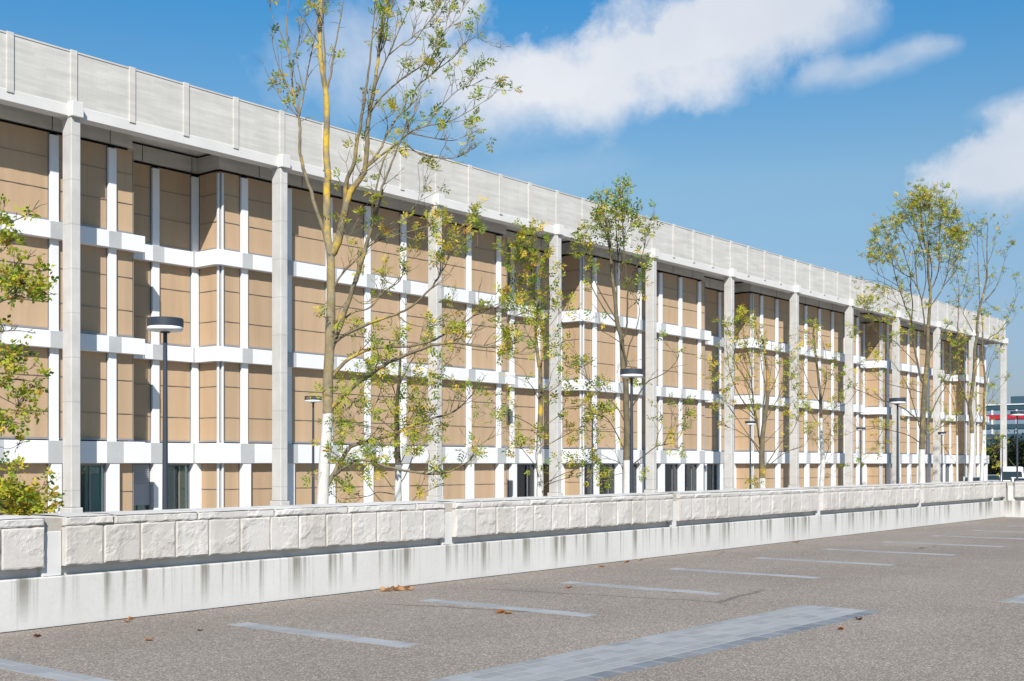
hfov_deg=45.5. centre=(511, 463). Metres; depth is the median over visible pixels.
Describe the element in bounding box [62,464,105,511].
window frame
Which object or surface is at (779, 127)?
sky
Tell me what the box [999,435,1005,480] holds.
street lamp
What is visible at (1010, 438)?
broadleaf tree
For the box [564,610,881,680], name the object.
paving strip
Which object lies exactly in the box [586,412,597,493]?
street lamp
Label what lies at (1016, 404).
office block
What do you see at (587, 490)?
window frame
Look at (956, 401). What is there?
ash tree
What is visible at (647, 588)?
parking line
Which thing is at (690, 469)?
window frame
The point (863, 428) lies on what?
street lamp
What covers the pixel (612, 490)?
window frame
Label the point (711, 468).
window frame
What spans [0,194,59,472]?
maple tree
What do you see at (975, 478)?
car
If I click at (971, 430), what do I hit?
ash tree
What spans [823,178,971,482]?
ash tree
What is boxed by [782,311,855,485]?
ash tree
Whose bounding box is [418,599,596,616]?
parking line
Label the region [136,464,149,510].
window frame
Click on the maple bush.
(25, 496)
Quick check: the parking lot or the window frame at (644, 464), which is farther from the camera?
the window frame at (644, 464)
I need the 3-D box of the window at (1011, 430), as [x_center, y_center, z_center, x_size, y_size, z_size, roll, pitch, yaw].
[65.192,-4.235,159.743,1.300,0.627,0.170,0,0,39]
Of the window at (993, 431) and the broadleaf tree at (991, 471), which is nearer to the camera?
the broadleaf tree at (991, 471)
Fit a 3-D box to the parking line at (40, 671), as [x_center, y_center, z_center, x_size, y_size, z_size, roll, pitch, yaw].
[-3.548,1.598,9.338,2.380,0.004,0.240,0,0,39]
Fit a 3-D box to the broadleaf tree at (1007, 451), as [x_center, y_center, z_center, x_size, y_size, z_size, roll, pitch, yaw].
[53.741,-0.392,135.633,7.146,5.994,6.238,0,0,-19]
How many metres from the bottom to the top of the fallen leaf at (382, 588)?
0.052 m
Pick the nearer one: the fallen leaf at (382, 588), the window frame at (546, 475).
the fallen leaf at (382, 588)
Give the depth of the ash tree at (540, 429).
37.42 m
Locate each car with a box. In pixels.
[962,476,983,480]
[988,475,999,480]
[1010,477,1023,480]
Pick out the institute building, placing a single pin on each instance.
(190, 206)
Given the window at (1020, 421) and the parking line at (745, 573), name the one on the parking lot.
the parking line at (745, 573)
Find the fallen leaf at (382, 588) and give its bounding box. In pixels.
[379,586,392,590]
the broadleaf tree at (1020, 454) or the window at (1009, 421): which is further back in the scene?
the window at (1009, 421)
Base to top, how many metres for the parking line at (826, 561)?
0.004 m
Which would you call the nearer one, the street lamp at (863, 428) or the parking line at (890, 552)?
the parking line at (890, 552)
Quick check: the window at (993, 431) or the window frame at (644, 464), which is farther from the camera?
the window at (993, 431)
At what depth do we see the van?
106.69 m
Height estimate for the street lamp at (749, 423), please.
4.780 m
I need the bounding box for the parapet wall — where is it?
[0,481,1023,632]
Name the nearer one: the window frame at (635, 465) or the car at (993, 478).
the window frame at (635, 465)
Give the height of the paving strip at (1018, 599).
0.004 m
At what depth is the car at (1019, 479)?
95.82 m
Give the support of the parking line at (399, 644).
on the parking lot
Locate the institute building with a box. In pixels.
[0,30,1008,514]
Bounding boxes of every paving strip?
[429,605,865,680]
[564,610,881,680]
[998,595,1023,603]
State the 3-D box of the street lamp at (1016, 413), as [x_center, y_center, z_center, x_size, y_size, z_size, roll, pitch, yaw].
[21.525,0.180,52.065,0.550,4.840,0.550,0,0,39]
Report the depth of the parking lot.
12.16 m
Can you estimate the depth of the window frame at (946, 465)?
105.51 m
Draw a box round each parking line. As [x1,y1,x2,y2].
[0,659,112,680]
[228,622,418,647]
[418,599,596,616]
[560,581,723,594]
[671,568,819,577]
[757,557,895,565]
[824,549,955,554]
[885,541,1004,546]
[932,535,1020,538]
[972,530,1017,531]
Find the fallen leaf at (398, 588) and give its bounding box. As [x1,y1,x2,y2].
[391,586,404,589]
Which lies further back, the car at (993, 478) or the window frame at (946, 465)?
the car at (993, 478)
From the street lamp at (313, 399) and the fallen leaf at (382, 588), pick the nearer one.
the fallen leaf at (382, 588)
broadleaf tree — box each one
[986,438,1022,465]
[986,440,1010,474]
[987,430,1023,461]
[999,436,1023,473]
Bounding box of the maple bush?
[0,453,66,515]
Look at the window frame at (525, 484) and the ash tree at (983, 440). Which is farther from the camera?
the ash tree at (983, 440)
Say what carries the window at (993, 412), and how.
in the office block
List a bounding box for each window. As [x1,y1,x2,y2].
[991,410,999,414]
[991,420,999,423]
[991,429,999,433]
[1007,419,1015,423]
[1007,429,1015,433]
[1018,419,1023,423]
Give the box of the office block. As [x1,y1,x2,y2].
[986,396,1023,449]
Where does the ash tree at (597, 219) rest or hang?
on the ground
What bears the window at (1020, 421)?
in the office block
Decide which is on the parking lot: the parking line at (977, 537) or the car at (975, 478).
the parking line at (977, 537)
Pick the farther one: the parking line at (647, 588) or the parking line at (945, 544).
the parking line at (945, 544)
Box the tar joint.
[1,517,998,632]
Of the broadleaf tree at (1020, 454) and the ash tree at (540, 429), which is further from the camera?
the broadleaf tree at (1020, 454)
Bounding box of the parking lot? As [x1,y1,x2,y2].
[0,517,1023,680]
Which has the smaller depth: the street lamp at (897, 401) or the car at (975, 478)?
the street lamp at (897, 401)
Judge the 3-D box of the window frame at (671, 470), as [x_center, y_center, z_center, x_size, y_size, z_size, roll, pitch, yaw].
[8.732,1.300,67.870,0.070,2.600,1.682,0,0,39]
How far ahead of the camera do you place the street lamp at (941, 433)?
83.88 m
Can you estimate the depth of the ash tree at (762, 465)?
44.77 m
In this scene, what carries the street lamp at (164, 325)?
on the ground
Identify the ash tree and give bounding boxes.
[254,0,546,504]
[317,307,469,502]
[469,217,614,495]
[552,172,699,493]
[695,301,820,488]
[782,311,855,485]
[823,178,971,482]
[931,365,975,481]
[940,210,1015,480]
[968,270,1022,480]
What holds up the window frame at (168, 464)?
in the institute building
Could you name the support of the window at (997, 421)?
in the office block
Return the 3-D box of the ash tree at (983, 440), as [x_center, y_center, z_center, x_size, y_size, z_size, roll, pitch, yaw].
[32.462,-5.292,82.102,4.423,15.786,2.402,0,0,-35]
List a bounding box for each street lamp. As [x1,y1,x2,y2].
[147,316,183,509]
[305,396,321,503]
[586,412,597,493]
[620,368,642,492]
[745,421,755,488]
[856,427,865,484]
[889,398,905,483]
[938,432,945,481]
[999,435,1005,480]
[1010,411,1023,480]
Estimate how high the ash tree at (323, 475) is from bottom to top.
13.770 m
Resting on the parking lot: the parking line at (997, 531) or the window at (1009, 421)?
the parking line at (997, 531)
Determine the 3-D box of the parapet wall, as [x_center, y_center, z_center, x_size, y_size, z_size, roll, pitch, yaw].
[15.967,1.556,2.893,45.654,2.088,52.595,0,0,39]
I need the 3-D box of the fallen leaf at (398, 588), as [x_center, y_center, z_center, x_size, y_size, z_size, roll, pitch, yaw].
[-1.456,1.565,15.444,0.245,0.058,0.175,0,0,44]
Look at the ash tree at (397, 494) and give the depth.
32.79 m
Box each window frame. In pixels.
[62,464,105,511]
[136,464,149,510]
[168,464,188,508]
[517,464,533,496]
[543,464,548,496]
[584,464,590,494]
[599,464,614,493]
[622,464,636,492]
[644,464,657,489]
[665,464,677,491]
[685,464,696,490]
[707,464,716,489]
[945,464,948,481]
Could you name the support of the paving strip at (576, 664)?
on the parking lot
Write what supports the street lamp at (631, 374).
on the ground
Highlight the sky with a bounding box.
[0,0,1023,463]
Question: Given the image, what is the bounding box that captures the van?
[1001,466,1023,480]

